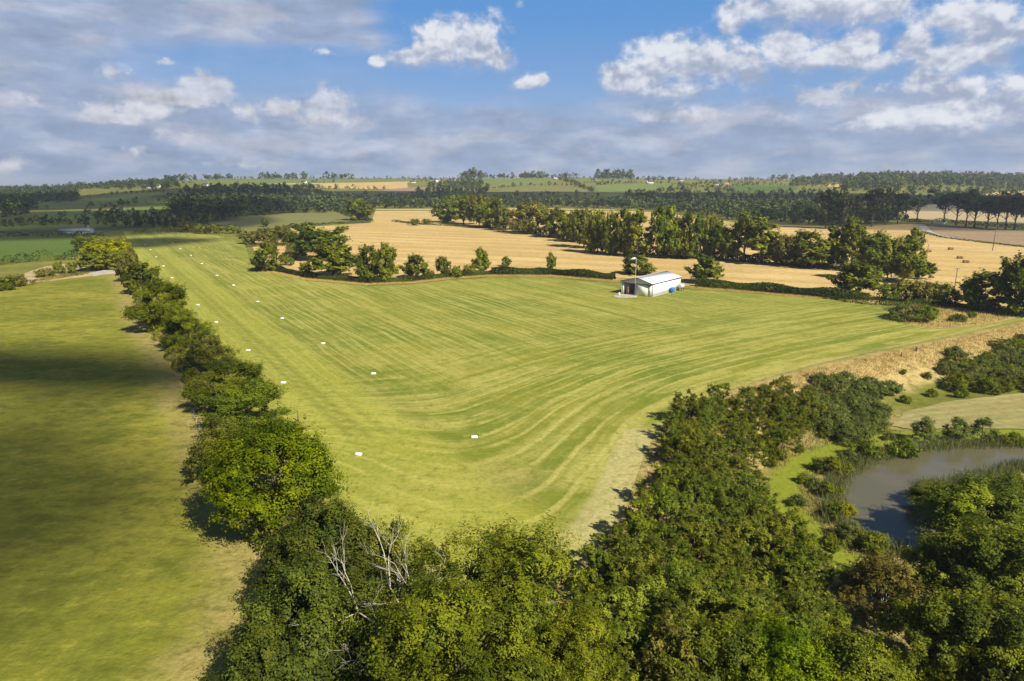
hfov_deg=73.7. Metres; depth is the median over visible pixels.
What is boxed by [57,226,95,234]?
shed
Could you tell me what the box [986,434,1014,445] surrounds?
bush
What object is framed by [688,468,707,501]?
young tree
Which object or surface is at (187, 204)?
woodland tree
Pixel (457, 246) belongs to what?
stubble field
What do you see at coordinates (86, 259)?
field tree
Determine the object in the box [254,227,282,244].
field tree
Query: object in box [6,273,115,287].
dirt path
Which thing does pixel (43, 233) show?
hedge
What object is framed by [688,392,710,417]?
young tree
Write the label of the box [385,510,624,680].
ash tree
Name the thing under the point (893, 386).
gorse bush
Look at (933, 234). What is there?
hedge
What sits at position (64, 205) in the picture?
green field
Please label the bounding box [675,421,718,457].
young tree
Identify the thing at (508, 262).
field tree
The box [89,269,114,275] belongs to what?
gravel yard
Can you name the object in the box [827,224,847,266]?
tall ash tree
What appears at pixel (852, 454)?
gorse bush
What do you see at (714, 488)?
young tree
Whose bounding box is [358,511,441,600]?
hawthorn tree
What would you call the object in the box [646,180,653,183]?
house
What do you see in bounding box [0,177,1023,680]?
ground
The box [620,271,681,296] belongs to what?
hangar
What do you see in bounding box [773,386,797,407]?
young tree
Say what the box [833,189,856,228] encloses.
woodland tree
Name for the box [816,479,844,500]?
bush
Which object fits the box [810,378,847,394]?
gorse bush
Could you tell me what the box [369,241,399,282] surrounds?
field tree
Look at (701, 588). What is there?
young tree
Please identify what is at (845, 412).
gorse bush
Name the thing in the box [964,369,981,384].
gorse bush
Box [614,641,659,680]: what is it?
young tree
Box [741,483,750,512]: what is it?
young tree
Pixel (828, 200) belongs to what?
woodland tree
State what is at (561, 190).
olive field
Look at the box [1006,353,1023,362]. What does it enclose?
gorse bush
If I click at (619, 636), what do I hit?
young tree
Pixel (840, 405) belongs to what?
gorse bush
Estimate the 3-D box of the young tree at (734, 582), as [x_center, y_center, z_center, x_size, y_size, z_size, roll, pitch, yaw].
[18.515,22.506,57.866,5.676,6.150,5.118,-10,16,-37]
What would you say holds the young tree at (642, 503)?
on the ground at (916, 383)
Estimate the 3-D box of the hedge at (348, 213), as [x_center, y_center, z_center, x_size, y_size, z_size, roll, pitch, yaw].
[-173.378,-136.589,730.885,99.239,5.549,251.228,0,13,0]
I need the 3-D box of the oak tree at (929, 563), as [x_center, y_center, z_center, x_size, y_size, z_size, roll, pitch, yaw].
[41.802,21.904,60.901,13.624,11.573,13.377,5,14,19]
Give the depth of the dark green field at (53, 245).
382.43 m
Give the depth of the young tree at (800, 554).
66.42 m
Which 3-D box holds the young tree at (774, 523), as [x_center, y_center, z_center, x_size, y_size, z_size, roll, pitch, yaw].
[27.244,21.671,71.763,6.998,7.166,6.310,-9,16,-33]
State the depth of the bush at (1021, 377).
136.45 m
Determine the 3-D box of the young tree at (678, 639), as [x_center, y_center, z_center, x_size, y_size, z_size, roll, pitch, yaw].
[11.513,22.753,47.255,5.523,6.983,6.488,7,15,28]
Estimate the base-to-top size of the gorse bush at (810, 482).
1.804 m
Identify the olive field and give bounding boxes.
[199,213,353,231]
[495,186,588,194]
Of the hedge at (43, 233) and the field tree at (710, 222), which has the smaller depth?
the field tree at (710, 222)
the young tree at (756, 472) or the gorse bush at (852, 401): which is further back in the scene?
the gorse bush at (852, 401)
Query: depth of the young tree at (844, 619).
52.13 m
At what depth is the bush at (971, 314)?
183.16 m
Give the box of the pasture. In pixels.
[0,274,254,680]
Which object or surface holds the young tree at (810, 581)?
on the ground at (916, 383)
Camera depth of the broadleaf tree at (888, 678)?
43.28 m
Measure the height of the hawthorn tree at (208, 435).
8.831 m
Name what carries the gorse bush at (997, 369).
on the ground at (916, 383)
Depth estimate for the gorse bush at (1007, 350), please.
154.44 m
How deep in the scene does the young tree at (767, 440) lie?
100.70 m
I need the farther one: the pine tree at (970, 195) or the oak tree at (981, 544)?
the pine tree at (970, 195)
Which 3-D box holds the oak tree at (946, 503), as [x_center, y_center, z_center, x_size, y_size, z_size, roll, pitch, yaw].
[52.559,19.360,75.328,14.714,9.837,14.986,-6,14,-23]
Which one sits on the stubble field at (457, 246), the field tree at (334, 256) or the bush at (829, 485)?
the field tree at (334, 256)
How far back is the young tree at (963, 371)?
137.14 m
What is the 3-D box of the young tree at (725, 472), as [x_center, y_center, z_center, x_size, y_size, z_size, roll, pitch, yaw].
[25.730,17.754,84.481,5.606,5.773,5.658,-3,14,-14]
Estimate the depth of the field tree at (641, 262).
265.82 m
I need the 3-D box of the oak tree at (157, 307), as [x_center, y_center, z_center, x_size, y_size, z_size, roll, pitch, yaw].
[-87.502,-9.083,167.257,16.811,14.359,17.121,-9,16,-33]
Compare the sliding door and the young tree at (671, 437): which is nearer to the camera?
the young tree at (671, 437)
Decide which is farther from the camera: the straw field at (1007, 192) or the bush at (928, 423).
the straw field at (1007, 192)
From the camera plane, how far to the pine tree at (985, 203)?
520.29 m
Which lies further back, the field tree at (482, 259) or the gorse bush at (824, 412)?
the field tree at (482, 259)
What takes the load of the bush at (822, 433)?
on the ground at (916, 383)
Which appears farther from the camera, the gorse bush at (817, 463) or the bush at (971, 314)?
the bush at (971, 314)
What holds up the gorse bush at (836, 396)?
on the ground at (916, 383)
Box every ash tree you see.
[355,555,570,680]
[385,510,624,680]
[486,591,634,680]
[622,207,655,254]
[645,205,669,257]
[689,210,711,256]
[726,209,761,261]
[746,215,784,263]
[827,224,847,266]
[837,214,871,263]
[905,227,929,256]
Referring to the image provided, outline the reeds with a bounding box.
[815,434,1023,561]
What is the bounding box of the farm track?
[916,224,971,240]
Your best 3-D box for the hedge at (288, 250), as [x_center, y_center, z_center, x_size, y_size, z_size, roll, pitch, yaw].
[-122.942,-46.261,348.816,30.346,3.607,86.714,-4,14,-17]
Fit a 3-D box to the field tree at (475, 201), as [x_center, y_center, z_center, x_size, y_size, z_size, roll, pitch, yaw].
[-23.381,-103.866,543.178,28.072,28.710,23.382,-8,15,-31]
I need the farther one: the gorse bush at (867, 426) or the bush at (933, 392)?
the bush at (933, 392)
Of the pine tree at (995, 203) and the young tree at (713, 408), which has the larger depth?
the pine tree at (995, 203)
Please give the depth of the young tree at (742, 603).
51.30 m
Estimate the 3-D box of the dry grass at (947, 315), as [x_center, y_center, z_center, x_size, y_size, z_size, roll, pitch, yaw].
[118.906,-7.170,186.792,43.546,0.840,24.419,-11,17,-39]
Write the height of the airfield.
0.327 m
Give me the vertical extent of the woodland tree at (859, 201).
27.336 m
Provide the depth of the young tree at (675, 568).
55.37 m
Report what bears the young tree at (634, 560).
on the ground at (916, 383)
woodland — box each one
[0,167,1023,226]
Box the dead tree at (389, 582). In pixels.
[292,500,462,675]
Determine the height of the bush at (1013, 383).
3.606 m
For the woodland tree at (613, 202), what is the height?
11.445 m
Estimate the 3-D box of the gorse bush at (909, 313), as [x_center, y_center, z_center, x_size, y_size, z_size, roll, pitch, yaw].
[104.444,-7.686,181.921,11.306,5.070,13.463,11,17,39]
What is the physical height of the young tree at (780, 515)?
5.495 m
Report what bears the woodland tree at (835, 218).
on the ground at (916, 383)
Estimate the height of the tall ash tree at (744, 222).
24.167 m
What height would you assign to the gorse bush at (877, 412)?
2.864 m
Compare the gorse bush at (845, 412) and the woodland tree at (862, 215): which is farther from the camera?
the woodland tree at (862, 215)
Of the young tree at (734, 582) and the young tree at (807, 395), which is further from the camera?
the young tree at (807, 395)
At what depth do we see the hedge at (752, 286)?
223.69 m
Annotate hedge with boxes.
[0,229,103,236]
[0,248,77,264]
[29,272,82,284]
[128,288,287,580]
[133,226,224,233]
[245,241,297,260]
[261,265,490,282]
[286,220,371,226]
[333,208,373,221]
[391,220,510,229]
[491,266,615,279]
[509,223,846,271]
[695,278,869,300]
[822,292,1023,317]
[901,217,1023,228]
[921,231,1023,246]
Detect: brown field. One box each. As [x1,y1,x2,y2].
[378,187,432,192]
[927,225,1023,245]
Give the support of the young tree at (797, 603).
on the ground at (916, 383)
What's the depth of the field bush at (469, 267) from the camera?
264.67 m
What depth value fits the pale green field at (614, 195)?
1178.26 m
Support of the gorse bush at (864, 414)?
on the ground at (916, 383)
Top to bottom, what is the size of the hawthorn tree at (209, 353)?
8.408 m
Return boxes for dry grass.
[252,268,868,302]
[550,324,1023,618]
[768,428,896,572]
[896,304,1013,327]
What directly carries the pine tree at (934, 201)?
on the ground at (916, 383)
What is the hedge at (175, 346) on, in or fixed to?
on the ground at (916, 383)
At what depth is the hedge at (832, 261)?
317.76 m
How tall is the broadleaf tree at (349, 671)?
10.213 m
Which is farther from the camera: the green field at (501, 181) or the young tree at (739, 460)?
the green field at (501, 181)
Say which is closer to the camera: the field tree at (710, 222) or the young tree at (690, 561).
the young tree at (690, 561)
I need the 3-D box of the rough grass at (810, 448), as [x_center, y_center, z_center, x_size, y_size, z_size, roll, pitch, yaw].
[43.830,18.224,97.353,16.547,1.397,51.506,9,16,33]
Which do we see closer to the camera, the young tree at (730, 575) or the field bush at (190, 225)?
the young tree at (730, 575)
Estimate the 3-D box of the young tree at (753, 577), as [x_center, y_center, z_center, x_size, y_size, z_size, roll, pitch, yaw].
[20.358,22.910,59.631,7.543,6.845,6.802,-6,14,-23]
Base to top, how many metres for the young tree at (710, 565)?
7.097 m
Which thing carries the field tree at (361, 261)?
on the stubble field at (457, 246)
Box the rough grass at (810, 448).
[764,426,900,567]
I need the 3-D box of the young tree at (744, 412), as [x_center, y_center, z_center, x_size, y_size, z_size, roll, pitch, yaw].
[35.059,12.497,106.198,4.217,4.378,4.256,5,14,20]
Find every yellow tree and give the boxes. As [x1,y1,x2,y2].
[74,235,137,259]
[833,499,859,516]
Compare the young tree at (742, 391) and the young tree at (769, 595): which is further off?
the young tree at (742, 391)
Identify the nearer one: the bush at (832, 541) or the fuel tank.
the bush at (832, 541)
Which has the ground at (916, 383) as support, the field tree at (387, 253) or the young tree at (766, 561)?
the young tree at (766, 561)
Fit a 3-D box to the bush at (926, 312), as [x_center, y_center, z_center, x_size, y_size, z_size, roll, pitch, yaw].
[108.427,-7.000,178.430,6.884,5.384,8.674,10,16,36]
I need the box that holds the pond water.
[838,446,1023,548]
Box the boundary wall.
[929,221,946,223]
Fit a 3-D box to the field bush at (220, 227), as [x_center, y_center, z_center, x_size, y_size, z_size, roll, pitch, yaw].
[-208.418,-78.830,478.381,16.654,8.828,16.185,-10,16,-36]
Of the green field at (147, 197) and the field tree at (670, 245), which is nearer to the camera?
the field tree at (670, 245)
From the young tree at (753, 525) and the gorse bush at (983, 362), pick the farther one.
the gorse bush at (983, 362)
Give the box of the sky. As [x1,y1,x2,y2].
[0,0,1023,186]
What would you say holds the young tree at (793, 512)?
on the ground at (916, 383)
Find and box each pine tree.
[901,194,938,218]
[926,186,965,221]
[938,188,980,224]
[950,187,980,226]
[958,191,993,227]
[975,194,1007,227]
[980,190,1017,228]
[989,188,1023,228]
[1002,190,1023,229]
[1011,193,1023,215]
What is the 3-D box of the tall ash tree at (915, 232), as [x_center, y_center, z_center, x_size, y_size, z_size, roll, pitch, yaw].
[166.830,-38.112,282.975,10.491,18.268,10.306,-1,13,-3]
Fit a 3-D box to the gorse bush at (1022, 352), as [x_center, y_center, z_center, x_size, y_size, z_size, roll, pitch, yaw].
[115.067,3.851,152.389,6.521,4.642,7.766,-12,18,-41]
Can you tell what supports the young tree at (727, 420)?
on the ground at (916, 383)
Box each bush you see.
[0,275,18,289]
[10,274,28,286]
[33,268,56,276]
[52,261,65,273]
[62,261,77,272]
[173,220,200,231]
[193,223,206,233]
[201,221,225,232]
[224,224,241,233]
[236,229,262,244]
[255,491,306,547]
[278,255,294,264]
[296,262,312,275]
[407,218,419,225]
[421,219,434,224]
[427,269,434,279]
[451,265,462,277]
[462,263,476,275]
[766,454,779,466]
[772,447,788,459]
[784,493,807,507]
[794,444,804,452]
[797,389,832,405]
[797,472,809,484]
[799,400,833,418]
[801,384,824,396]
[804,371,835,386]
[805,415,839,434]
[805,476,820,488]
[809,456,836,474]
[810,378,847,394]
[813,408,851,429]
[816,429,829,437]
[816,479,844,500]
[817,401,839,413]
[819,531,848,553]
[820,372,850,387]
[822,419,857,438]
[823,454,856,478]
[824,392,846,403]
[825,498,847,519]
[826,398,850,409]
[830,427,860,447]
[830,519,865,549]
[832,391,867,411]
[832,406,860,421]
[835,369,868,389]
[835,447,869,468]
[838,387,865,403]
[838,425,876,440]
[845,414,873,425]
[846,436,881,460]
[848,402,876,416]
[850,381,881,396]
[850,410,871,420]
[853,420,876,437]
[855,525,889,557]
[858,395,883,407]
[858,415,892,433]
[859,375,881,385]
[862,409,891,421]
[863,382,893,398]
[867,425,879,432]
[872,403,895,415]
[874,281,904,300]
[876,445,893,458]
[879,380,905,393]
[881,432,897,439]
[881,435,922,458]
[883,303,922,322]
[890,277,924,302]
[898,394,912,403]
[900,368,907,374]
[905,277,940,303]
[913,303,940,322]
[920,281,956,302]
[921,371,932,378]
[925,388,939,396]
[935,360,959,374]
[936,285,962,305]
[941,370,975,391]
[944,343,973,359]
[947,313,967,321]
[952,387,970,397]
[957,364,990,378]
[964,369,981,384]
[967,312,977,317]
[969,358,994,367]
[974,377,1007,394]
[977,349,1002,362]
[983,365,1005,377]
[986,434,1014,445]
[987,348,1007,360]
[988,358,1008,368]
[991,344,1020,355]
[991,364,1023,385]
[993,353,1022,368]
[996,376,1020,391]
[1006,337,1023,352]
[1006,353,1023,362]
[1006,430,1023,447]
[1012,349,1023,356]
[1012,358,1023,370]
[1015,372,1023,387]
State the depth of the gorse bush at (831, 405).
117.56 m
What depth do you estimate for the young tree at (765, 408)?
107.97 m
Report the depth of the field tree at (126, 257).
246.72 m
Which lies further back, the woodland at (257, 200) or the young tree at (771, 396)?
the woodland at (257, 200)
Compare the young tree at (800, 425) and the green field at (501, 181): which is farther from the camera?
the green field at (501, 181)
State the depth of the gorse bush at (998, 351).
150.75 m
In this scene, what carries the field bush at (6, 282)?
on the ground at (916, 383)
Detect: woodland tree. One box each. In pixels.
[179,199,195,213]
[371,200,378,207]
[382,197,391,206]
[399,198,408,207]
[584,198,591,207]
[597,197,608,207]
[609,200,617,206]
[801,206,817,223]
[812,187,839,227]
[812,211,827,224]
[829,212,842,224]
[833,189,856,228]
[849,193,864,217]
[856,210,876,224]
[861,186,885,226]
[880,187,897,224]
[890,191,910,223]
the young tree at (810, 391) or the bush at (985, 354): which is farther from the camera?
the bush at (985, 354)
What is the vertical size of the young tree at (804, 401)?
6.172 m
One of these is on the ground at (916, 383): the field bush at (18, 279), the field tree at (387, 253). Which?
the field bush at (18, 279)
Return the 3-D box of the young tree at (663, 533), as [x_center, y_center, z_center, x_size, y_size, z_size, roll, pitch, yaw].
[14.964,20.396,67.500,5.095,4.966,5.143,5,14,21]
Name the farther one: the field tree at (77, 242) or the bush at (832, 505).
the field tree at (77, 242)
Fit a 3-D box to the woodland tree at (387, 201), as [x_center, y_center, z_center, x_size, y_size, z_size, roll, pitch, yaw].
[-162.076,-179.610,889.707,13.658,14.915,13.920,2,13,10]
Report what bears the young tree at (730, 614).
on the ground at (916, 383)
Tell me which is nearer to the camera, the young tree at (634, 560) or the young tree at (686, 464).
the young tree at (634, 560)
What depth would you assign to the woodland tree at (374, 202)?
886.69 m
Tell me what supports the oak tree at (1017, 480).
on the ground at (916, 383)
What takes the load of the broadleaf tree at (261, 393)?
on the ground at (916, 383)
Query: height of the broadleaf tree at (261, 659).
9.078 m
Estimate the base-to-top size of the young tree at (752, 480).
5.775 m
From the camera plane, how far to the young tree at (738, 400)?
108.02 m
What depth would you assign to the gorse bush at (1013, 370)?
138.26 m
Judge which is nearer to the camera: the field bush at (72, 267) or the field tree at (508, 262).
the field bush at (72, 267)
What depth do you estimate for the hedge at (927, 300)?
201.51 m
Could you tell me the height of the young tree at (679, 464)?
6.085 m
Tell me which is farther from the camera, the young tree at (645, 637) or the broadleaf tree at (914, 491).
the broadleaf tree at (914, 491)
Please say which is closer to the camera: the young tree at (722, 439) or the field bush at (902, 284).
the young tree at (722, 439)
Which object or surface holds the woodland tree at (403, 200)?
on the ground at (916, 383)
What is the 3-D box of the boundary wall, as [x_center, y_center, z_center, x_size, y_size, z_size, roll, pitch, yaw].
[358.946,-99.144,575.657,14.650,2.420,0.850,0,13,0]
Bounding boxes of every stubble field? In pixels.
[253,208,1023,305]
[904,204,1023,222]
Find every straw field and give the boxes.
[269,181,409,184]
[315,183,407,188]
[825,184,846,186]
[983,191,1023,195]
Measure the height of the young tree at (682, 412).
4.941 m
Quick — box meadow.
[892,393,1023,429]
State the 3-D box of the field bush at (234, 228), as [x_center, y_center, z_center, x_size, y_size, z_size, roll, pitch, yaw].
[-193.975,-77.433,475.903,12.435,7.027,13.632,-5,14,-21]
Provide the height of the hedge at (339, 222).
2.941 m
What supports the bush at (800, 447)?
on the ground at (916, 383)
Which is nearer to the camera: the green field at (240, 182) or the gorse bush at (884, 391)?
the gorse bush at (884, 391)
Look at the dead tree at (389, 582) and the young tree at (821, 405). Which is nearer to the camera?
the dead tree at (389, 582)
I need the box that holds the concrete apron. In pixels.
[614,294,636,297]
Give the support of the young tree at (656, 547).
on the ground at (916, 383)
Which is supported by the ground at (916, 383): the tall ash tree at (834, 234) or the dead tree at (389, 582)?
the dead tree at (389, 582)
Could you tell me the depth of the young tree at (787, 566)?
62.89 m
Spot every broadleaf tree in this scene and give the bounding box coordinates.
[158,305,218,345]
[189,409,356,542]
[190,375,294,432]
[196,606,366,680]
[203,541,383,680]
[244,487,397,623]
[255,488,391,593]
[280,568,441,680]
[709,608,849,680]
[795,611,925,680]
[865,665,915,680]
[895,478,958,511]
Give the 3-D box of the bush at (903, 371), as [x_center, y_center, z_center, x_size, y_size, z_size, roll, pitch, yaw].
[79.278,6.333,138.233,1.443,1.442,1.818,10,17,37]
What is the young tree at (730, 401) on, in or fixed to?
on the ground at (916, 383)
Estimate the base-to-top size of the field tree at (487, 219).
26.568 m
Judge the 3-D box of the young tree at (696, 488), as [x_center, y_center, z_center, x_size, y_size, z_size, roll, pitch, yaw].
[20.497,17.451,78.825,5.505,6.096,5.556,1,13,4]
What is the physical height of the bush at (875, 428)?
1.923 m
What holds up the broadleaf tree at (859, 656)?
on the ground at (916, 383)
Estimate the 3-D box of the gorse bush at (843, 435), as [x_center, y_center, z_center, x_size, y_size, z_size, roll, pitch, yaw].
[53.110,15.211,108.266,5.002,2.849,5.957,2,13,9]
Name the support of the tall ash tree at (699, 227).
on the stubble field at (457, 246)
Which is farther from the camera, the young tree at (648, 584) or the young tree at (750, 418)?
the young tree at (750, 418)
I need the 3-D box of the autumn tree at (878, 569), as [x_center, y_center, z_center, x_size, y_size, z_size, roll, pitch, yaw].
[33.978,23.102,61.927,8.679,8.810,9.668,6,14,24]
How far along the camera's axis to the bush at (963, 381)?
134.83 m
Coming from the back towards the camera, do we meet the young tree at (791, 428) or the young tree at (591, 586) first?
the young tree at (791, 428)
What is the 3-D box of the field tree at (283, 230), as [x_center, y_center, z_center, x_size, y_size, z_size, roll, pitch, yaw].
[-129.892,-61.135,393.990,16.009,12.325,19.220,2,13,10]
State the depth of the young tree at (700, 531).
67.20 m
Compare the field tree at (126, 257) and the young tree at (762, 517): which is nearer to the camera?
the young tree at (762, 517)
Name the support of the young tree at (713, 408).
on the ground at (916, 383)
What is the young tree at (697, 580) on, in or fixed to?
on the ground at (916, 383)
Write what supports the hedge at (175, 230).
on the ground at (916, 383)
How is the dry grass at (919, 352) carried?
on the ground at (916, 383)
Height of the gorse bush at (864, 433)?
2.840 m
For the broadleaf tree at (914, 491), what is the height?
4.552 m
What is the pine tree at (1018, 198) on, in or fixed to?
on the ground at (916, 383)
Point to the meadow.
(1006, 411)
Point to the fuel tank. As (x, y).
(681, 286)
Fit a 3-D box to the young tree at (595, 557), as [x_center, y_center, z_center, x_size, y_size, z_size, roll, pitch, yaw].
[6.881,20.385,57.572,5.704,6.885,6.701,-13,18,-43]
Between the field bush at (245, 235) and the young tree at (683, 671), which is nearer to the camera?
the young tree at (683, 671)
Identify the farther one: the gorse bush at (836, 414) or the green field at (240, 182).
the green field at (240, 182)
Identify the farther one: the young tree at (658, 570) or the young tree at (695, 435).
the young tree at (695, 435)
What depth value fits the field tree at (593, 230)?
343.35 m
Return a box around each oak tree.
[119,275,189,328]
[174,354,267,405]
[649,608,788,680]
[865,576,1023,680]
[891,517,1023,597]
[903,466,1023,533]
[903,515,1023,600]
[918,580,1023,680]
[976,467,1023,530]
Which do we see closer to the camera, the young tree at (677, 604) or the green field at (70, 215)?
the young tree at (677, 604)
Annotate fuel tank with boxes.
[678,283,684,290]
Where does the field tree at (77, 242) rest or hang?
on the dark green field at (53, 245)
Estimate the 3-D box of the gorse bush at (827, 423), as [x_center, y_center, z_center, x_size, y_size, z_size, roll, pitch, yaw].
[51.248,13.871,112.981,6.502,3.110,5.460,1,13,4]
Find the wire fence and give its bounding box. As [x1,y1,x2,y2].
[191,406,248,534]
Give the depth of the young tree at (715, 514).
72.50 m
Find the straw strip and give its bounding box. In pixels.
[25,264,85,279]
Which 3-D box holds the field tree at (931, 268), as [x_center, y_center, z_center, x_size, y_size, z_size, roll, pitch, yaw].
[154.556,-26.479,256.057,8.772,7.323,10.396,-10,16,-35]
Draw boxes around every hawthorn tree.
[177,329,241,370]
[181,410,241,478]
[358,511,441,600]
[623,608,708,680]
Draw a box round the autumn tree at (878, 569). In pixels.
[836,546,932,633]
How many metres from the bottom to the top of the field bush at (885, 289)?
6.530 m
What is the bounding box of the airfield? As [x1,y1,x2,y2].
[123,231,1023,592]
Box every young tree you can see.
[558,540,624,608]
[561,573,625,638]
[578,524,642,574]
[583,578,652,657]
[587,546,658,617]
[592,534,646,587]
[594,618,635,673]
[595,642,636,680]
[610,508,665,571]
[611,612,664,671]
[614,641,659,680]
[615,495,668,543]
[618,570,679,637]
[632,461,682,508]
[635,562,682,614]
[639,532,690,594]
[640,617,700,678]
[642,523,690,562]
[642,586,702,656]
[643,477,691,539]
[644,548,712,623]
[648,641,712,680]
[650,491,697,536]
[651,536,707,588]
[654,426,695,459]
[654,461,680,495]
[657,575,725,623]
[658,434,696,469]
[659,411,690,443]
[664,519,720,561]
[665,405,694,429]
[665,453,706,491]
[665,557,708,588]
[667,467,706,513]
[668,389,702,420]
[672,472,719,521]
[672,511,719,563]
[674,440,703,467]
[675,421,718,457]
[675,458,699,478]
[676,422,703,449]
[677,573,706,616]
[686,569,752,620]
[687,518,745,569]
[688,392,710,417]
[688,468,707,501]
[690,537,740,590]
[691,416,713,443]
[691,480,737,519]
[692,448,733,481]
[695,408,724,434]
[695,416,715,436]
[695,435,738,471]
[695,545,756,611]
[696,395,727,425]
[697,382,730,412]
[697,430,725,459]
[698,633,732,680]
[699,548,762,590]
[700,466,738,511]
[702,434,732,462]
[702,563,775,601]
[704,462,736,496]
[704,509,740,547]
[705,491,752,541]
[705,589,776,626]
[708,570,749,597]
[709,554,758,595]
[712,382,737,408]
[712,403,744,433]
[715,421,750,451]
[716,516,774,567]
[716,604,783,667]
[717,453,752,486]
[721,454,750,473]
[723,479,770,517]
[724,427,761,461]
[724,511,753,556]
[725,396,747,419]
[725,467,759,507]
[727,385,759,410]
[727,407,749,430]
[731,543,774,576]
[731,586,777,616]
[733,408,770,439]
[734,492,777,539]
[735,422,767,451]
[737,463,763,493]
[741,430,771,465]
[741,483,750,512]
[742,484,772,516]
[748,398,778,430]
[750,383,771,406]
[750,512,798,555]
[750,552,784,589]
[751,384,782,416]
[751,476,780,513]
[751,572,788,595]
[752,429,777,457]
[752,513,793,566]
[757,505,786,540]
[757,554,811,598]
[758,543,818,598]
[759,535,810,581]
[760,422,785,444]
[765,374,799,398]
[766,611,827,663]
[767,408,789,429]
[768,387,800,419]
[768,575,843,635]
[769,398,801,426]
[770,427,797,458]
[772,592,787,602]
[772,596,816,614]
[772,607,817,641]
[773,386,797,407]
[775,575,842,644]
[776,421,804,443]
[776,515,831,572]
[784,506,812,550]
[787,392,819,421]
[787,415,807,438]
[789,388,809,410]
[789,536,834,589]
[791,546,842,598]
[793,406,810,428]
[800,385,818,400]
[800,640,844,680]
[806,400,827,418]
[811,606,854,644]
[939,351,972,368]
[944,370,975,386]
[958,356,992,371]
[973,374,1000,389]
[983,369,1011,381]
[988,337,1010,346]
[1011,333,1023,340]
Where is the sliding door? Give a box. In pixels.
[636,284,647,296]
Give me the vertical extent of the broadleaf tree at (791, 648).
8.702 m
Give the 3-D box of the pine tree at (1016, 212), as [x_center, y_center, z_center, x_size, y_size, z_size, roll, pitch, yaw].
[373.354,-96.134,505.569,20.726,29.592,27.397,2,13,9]
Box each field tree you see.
[68,234,97,250]
[76,250,106,270]
[89,249,123,269]
[113,248,141,280]
[116,236,130,248]
[117,260,163,292]
[248,241,280,270]
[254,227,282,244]
[260,218,268,226]
[270,224,297,241]
[280,220,352,257]
[307,237,359,275]
[343,198,374,219]
[352,242,382,281]
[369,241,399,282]
[399,253,429,275]
[429,199,460,222]
[433,255,451,275]
[442,193,462,212]
[447,191,476,223]
[463,193,493,226]
[471,246,491,273]
[475,195,502,228]
[492,205,513,229]
[501,256,511,265]
[506,200,550,233]
[543,207,569,236]
[545,250,556,267]
[561,210,582,241]
[569,205,602,247]
[580,208,612,252]
[598,207,621,254]
[607,207,635,255]
[620,253,658,274]
[653,203,684,258]
[667,208,701,258]
[683,253,724,279]
[698,211,718,255]
[705,217,738,259]
[767,232,802,265]
[783,227,843,269]
[824,259,884,291]
[847,227,892,275]
[867,233,908,280]
[884,236,927,280]
[914,261,940,278]
[956,267,1011,310]
[988,250,1023,314]
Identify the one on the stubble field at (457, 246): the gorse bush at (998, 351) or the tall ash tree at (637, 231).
the tall ash tree at (637, 231)
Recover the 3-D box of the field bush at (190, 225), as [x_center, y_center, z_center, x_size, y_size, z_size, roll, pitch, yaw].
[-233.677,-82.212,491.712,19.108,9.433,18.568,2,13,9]
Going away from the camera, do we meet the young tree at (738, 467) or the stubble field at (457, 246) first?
the young tree at (738, 467)
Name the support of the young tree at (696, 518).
on the ground at (916, 383)
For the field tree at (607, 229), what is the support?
on the stubble field at (457, 246)
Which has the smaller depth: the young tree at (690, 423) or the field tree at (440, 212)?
the young tree at (690, 423)
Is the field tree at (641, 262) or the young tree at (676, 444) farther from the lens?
the field tree at (641, 262)
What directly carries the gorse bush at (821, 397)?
on the ground at (916, 383)
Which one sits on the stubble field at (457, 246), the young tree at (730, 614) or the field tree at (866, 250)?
the field tree at (866, 250)
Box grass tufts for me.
[0,279,231,678]
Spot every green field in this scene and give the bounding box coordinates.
[0,227,121,234]
[0,236,97,260]
[37,212,93,219]
[39,201,101,209]
[81,193,166,201]
[111,204,171,212]
[193,180,409,187]
[315,191,363,195]
[471,178,553,185]
[576,180,622,181]
[594,183,678,191]
[598,193,624,198]
[689,192,726,196]
[716,185,796,191]
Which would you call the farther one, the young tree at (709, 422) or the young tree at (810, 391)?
the young tree at (810, 391)
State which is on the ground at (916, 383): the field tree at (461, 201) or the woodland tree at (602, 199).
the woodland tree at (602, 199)
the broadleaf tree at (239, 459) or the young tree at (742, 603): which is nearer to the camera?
the young tree at (742, 603)
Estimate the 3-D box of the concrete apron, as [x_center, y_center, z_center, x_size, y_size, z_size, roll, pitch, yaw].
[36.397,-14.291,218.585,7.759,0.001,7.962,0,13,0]
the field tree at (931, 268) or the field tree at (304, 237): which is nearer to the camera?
the field tree at (931, 268)
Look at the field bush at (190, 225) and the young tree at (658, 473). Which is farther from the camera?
the field bush at (190, 225)
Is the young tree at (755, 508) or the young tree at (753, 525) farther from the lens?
the young tree at (755, 508)
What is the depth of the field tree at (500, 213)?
500.89 m
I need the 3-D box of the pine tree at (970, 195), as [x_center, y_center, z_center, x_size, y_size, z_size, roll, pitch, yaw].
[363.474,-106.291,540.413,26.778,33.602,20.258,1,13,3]
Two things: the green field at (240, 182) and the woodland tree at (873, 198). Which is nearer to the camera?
the woodland tree at (873, 198)
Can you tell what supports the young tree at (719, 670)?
on the ground at (916, 383)
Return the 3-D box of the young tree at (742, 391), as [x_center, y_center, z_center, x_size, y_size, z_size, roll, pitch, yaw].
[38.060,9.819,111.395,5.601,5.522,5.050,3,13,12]
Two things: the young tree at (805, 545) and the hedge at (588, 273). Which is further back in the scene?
the hedge at (588, 273)
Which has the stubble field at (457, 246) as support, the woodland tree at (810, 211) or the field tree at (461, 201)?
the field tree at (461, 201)
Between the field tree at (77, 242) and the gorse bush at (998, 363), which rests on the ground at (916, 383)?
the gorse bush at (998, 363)
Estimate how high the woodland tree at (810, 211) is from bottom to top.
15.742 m

